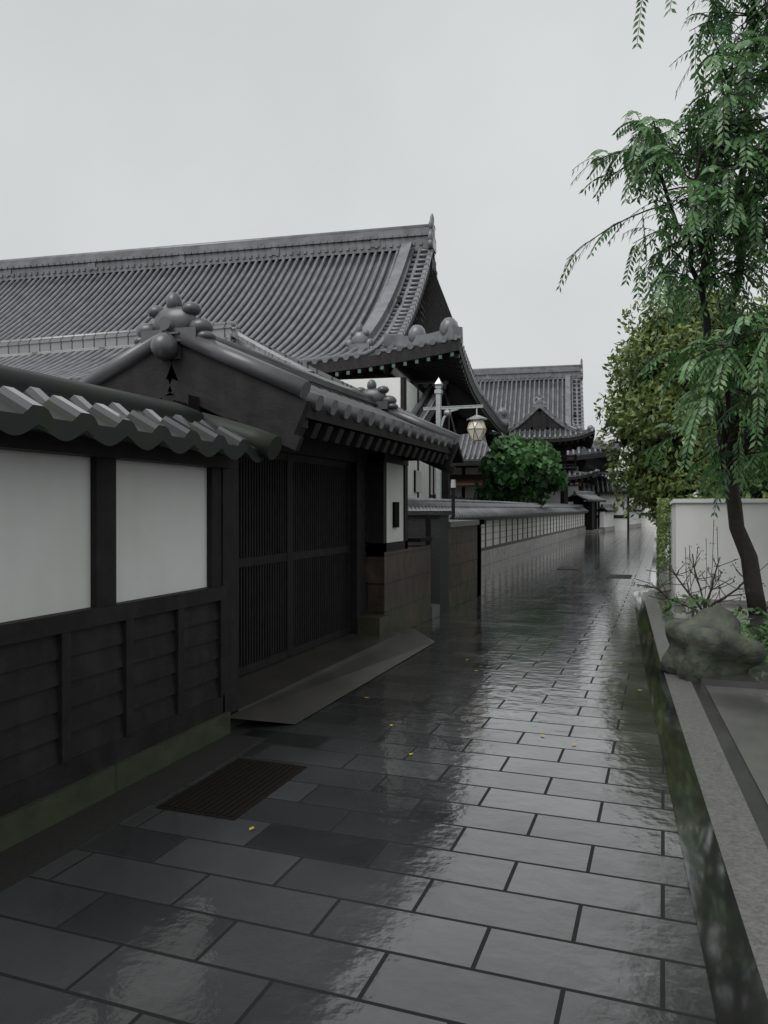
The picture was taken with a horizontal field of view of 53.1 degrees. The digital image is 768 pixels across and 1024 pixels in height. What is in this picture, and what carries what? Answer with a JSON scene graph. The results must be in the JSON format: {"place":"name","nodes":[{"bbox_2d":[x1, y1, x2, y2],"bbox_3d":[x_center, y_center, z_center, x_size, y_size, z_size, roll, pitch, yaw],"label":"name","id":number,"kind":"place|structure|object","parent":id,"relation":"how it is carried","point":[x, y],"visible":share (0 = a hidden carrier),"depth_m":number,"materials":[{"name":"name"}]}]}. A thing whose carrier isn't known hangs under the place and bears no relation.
{"place":"outdoors","nodes":[
{"label":"outdoors","id":0,"kind":"place"},
{"bbox_2d":[0,321,417,416],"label":"tiled roof","id":1,"kind":"structure","parent":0,"point":[230,331],"depth_m":17.19,"materials":[{"name":"grey tile"}]},
{"bbox_2d":[0,527,716,1023],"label":"paving","id":2,"kind":"structure","parent":0,"point":[486,853],"depth_m":3.20,"materials":[{"name":"grey stone"}]},
{"bbox_2d":[0,430,235,851],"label":"wall","id":3,"kind":"structure","parent":2,"relation":"on","point":[113,619],"depth_m":3.97,"materials":[{"name":"brown wood"}]},
{"bbox_2d":[0,364,281,462],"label":"roof tiles","id":4,"kind":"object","parent":3,"relation":"on","point":[62,409],"depth_m":3.85,"materials":[{"name":"ceramic"}]},
{"bbox_2d":[0,627,433,892],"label":"apron","id":5,"kind":"object","parent":2,"relation":"on","point":[33,854],"visible":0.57,"depth_m":4.73,"materials":[{"name":"grey stone"}]},
{"bbox_2d":[162,394,448,728],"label":"gate","id":6,"kind":"structure","parent":2,"relation":"on","point":[311,521],"depth_m":7.32,"materials":[{"name":"brown wood"}]},
{"bbox_2d":[154,316,453,463],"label":"gate roof","id":7,"kind":"structure","parent":6,"relation":"attached to","point":[338,413],"depth_m":6.94,"materials":[{"name":"grey tile"}]},
{"bbox_2d":[78,292,459,474],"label":"gate roof gable","id":8,"kind":"structure","parent":7,"relation":"attached to","point":[216,377],"depth_m":5.54,"materials":[{"name":"grey tile"}]},
{"bbox_2d":[156,566,631,820],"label":"grates","id":9,"kind":"object","parent":2,"relation":"on","point":[236,789],"visible":1,"depth_m":4.07,"materials":[{"name":"black metal"}]},
{"bbox_2d":[423,378,486,519],"bbox_3d":[1.677,-0.775,15.248,1.342,4.390,3.938,0,0,-4],"label":"lamp","id":10,"kind":"object","parent":2,"relation":"on","point":[476,429],"visible":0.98,"depth_m":16.78,"materials":[{"name":"white metal"}]},
{"bbox_2d":[249,659,767,829],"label":"fallen leaves","id":11,"kind":"object","parent":2,"relation":"on","point":[250,828],"visible":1,"depth_m":4.85,"materials":[{"name":"yellow plant"}]},
{"bbox_2d":[473,432,568,507],"bbox_3d":[5.540,-0.909,29.773,3.849,4.514,3.410,0,0,-40],"label":"bush","id":12,"kind":"object","parent":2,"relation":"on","point":[511,468],"visible":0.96,"depth_m":29.00,"materials":[{"name":"green plant"}]},
{"bbox_2d":[481,513,585,566],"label":"panel wall","id":13,"kind":"structure","parent":2,"relation":"on","point":[503,538],"depth_m":25.57,"materials":[{"name":"paint"}]},
{"bbox_2d":[408,497,588,519],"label":"wall coping","id":14,"kind":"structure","parent":13,"relation":"on","point":[475,509],"depth_m":20.52,"materials":[{"name":"tile"}]},
{"bbox_2d":[573,500,601,532],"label":"gate","id":15,"kind":"structure","parent":2,"relation":"on","point":[591,520],"depth_m":45.95,"materials":[{"name":"brown wood"}]},
{"bbox_2d":[568,490,605,501],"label":"gate roof","id":16,"kind":"structure","parent":15,"relation":"attached to","point":[589,496],"depth_m":46.51,"materials":[{"name":"grey tile"}]},
{"bbox_2d":[599,511,640,531],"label":"wall","id":17,"kind":"structure","parent":2,"relation":"on","point":[606,521],"depth_m":49.90,"materials":[{"name":"paint"}]},
{"bbox_2d":[597,504,641,511],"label":"roof wall","id":18,"kind":"structure","parent":17,"relation":"on","point":[607,507],"depth_m":48.83,"materials":[{"name":"tile"}]},
{"bbox_2d":[633,530,767,1023],"bbox_3d":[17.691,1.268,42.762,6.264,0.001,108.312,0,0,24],"label":"retaining wall","id":19,"kind":"structure","parent":2,"relation":"on","point":[738,993],"depth_m":3.13,"materials":[{"name":"grey stone"}]},
{"bbox_2d":[0,0,767,498],"label":"sky","id":20,"kind":"structure","parent":0,"point":[125,124],"materials":[{"name":"grey"}]},
{"bbox_2d":[332,374,472,499],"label":"building wall","id":21,"kind":"structure","parent":0,"point":[445,485],"depth_m":24.45,"materials":[{"name":"white paint"}]},
{"bbox_2d":[365,511,484,631],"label":"stone wall","id":22,"kind":"structure","parent":0,"point":[433,570],"depth_m":10.51,"materials":[{"name":"stone"}]},
{"bbox_2d":[450,459,584,503],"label":"building","id":23,"kind":"structure","parent":0,"point":[465,477],"depth_m":50.62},
{"bbox_2d":[528,441,576,503],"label":"building","id":24,"kind":"structure","parent":0,"point":[563,447],"depth_m":40.43,"materials":[{"name":"black wood"}]},
{"bbox_2d":[481,469,598,485],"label":"tower roof","id":25,"kind":"structure","parent":24,"relation":"on","point":[574,477],"depth_m":39.15,"materials":[{"name":"grey tile"}]},
{"bbox_2d":[595,491,628,530],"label":"house","id":26,"kind":"structure","parent":0,"point":[621,522],"depth_m":50.55,"materials":[{"name":"paint"}]},
{"bbox_2d":[582,469,626,493],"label":"house roof","id":27,"kind":"structure","parent":26,"relation":"on","point":[601,485],"depth_m":51.08,"materials":[{"name":"grey tile"}]},
{"bbox_2d":[629,497,657,526],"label":"house","id":28,"kind":"structure","parent":0,"point":[645,522],"depth_m":60.81,"materials":[{"name":"paint"}]},
{"bbox_2d":[660,531,686,618],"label":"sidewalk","id":29,"kind":"structure","parent":0,"point":[670,595],"depth_m":11.53,"materials":[{"name":"grey stone"}]},
{"bbox_2d":[556,0,767,615],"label":"pinnate tree","id":30,"kind":"object","parent":29,"relation":"on","point":[744,231],"visible":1,"depth_m":9.25,"materials":[{"name":"green plant"}]},
{"bbox_2d":[593,282,752,528],"bbox_3d":[9.382,-2.861,24.136,5.496,8.519,6.040,0,0,20],"label":"evergreen","id":31,"kind":"object","parent":29,"relation":"on","point":[644,410],"visible":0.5,"depth_m":23.17,"materials":[{"name":"green plant"}]},
{"bbox_2d":[655,496,703,570],"bbox_3d":[7.697,0.498,20.077,1.139,1.798,5.093,0,0,20],"label":"hedge","id":32,"kind":"object","parent":29,"relation":"on","point":[662,522],"visible":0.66,"depth_m":18.48,"materials":[{"name":"green plant"}]},
{"bbox_2d":[669,498,767,605],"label":"wall","id":33,"kind":"structure","parent":29,"relation":"on","point":[692,523],"depth_m":11.60,"materials":[{"name":"paint"}]},
{"bbox_2d":[672,294,767,498],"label":"evergreen","id":34,"kind":"object","parent":29,"relation":"on","point":[755,491],"visible":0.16,"depth_m":17.84,"materials":[{"name":"green plant"}]},
{"bbox_2d":[646,549,767,999],"bbox_3d":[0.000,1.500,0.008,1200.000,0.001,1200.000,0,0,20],"label":"ground","id":35,"kind":"structure","parent":0,"point":[756,802],"depth_m":4.58,"materials":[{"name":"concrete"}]},
{"bbox_2d":[0,214,509,434],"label":"hall roof","id":36,"kind":"structure","parent":35,"relation":"on","point":[359,302],"depth_m":30.84,"materials":[{"name":"grey tile"}]},
{"bbox_2d":[341,377,430,497],"bbox_3d":[-9.757,-1.023,24.416,22.160,5.010,4.160,0,0,13],"label":"annex","id":37,"kind":"object","parent":35,"relation":"on","point":[405,393],"visible":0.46,"depth_m":20.89,"materials":[{"name":"paint"}]},
{"bbox_2d":[409,380,462,462],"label":"building wall","id":38,"kind":"structure","parent":37,"relation":"attached to","point":[427,388],"depth_m":23.39,"materials":[{"name":"white paint"}]},
{"bbox_2d":[451,358,620,472],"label":"hall roof","id":39,"kind":"structure","parent":35,"relation":"on","point":[514,392],"depth_m":55.17,"materials":[{"name":"grey tile"}]},
{"bbox_2d":[485,393,594,450],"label":"gabled roof","id":40,"kind":"structure","parent":35,"relation":"on","point":[540,420],"depth_m":40.31,"materials":[{"name":"grey tile"}]},
{"bbox_2d":[585,470,629,490],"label":"house roof","id":41,"kind":"structure","parent":35,"relation":"on","point":[604,474],"depth_m":63.26,"materials":[{"name":"grey tile"}]},
{"bbox_2d":[642,545,767,998],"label":"kerb","id":42,"kind":"structure","parent":35,"relation":"on","point":[743,847],"depth_m":3.79,"materials":[{"name":"stone"}]},
{"bbox_2d":[684,602,767,689],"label":"bed","id":43,"kind":"object","parent":35,"relation":"on","point":[756,677],"visible":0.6,"depth_m":6.60,"materials":[{"name":"soil"}]},
{"bbox_2d":[632,521,767,609],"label":"shrub","id":44,"kind":"object","parent":43,"relation":"on","point":[715,577],"visible":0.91,"depth_m":10.74,"materials":[{"name":"brown plant"}]},
{"bbox_2d":[660,605,767,682],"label":"rock","id":45,"kind":"object","parent":43,"relation":"on","point":[708,641],"visible":0.87,"depth_m":6.62,"materials":[{"name":"grey stone"}]},
{"bbox_2d":[661,593,767,661],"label":"plants","id":46,"kind":"object","parent":43,"relation":"on","point":[744,627],"visible":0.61,"depth_m":8.51,"materials":[{"name":"green plant"}]},
{"bbox_2d":[705,685,767,803],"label":"concrete slab","id":47,"kind":"structure","parent":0,"point":[743,712],"depth_m":5.35,"materials":[{"name":"concrete"}]}
]}

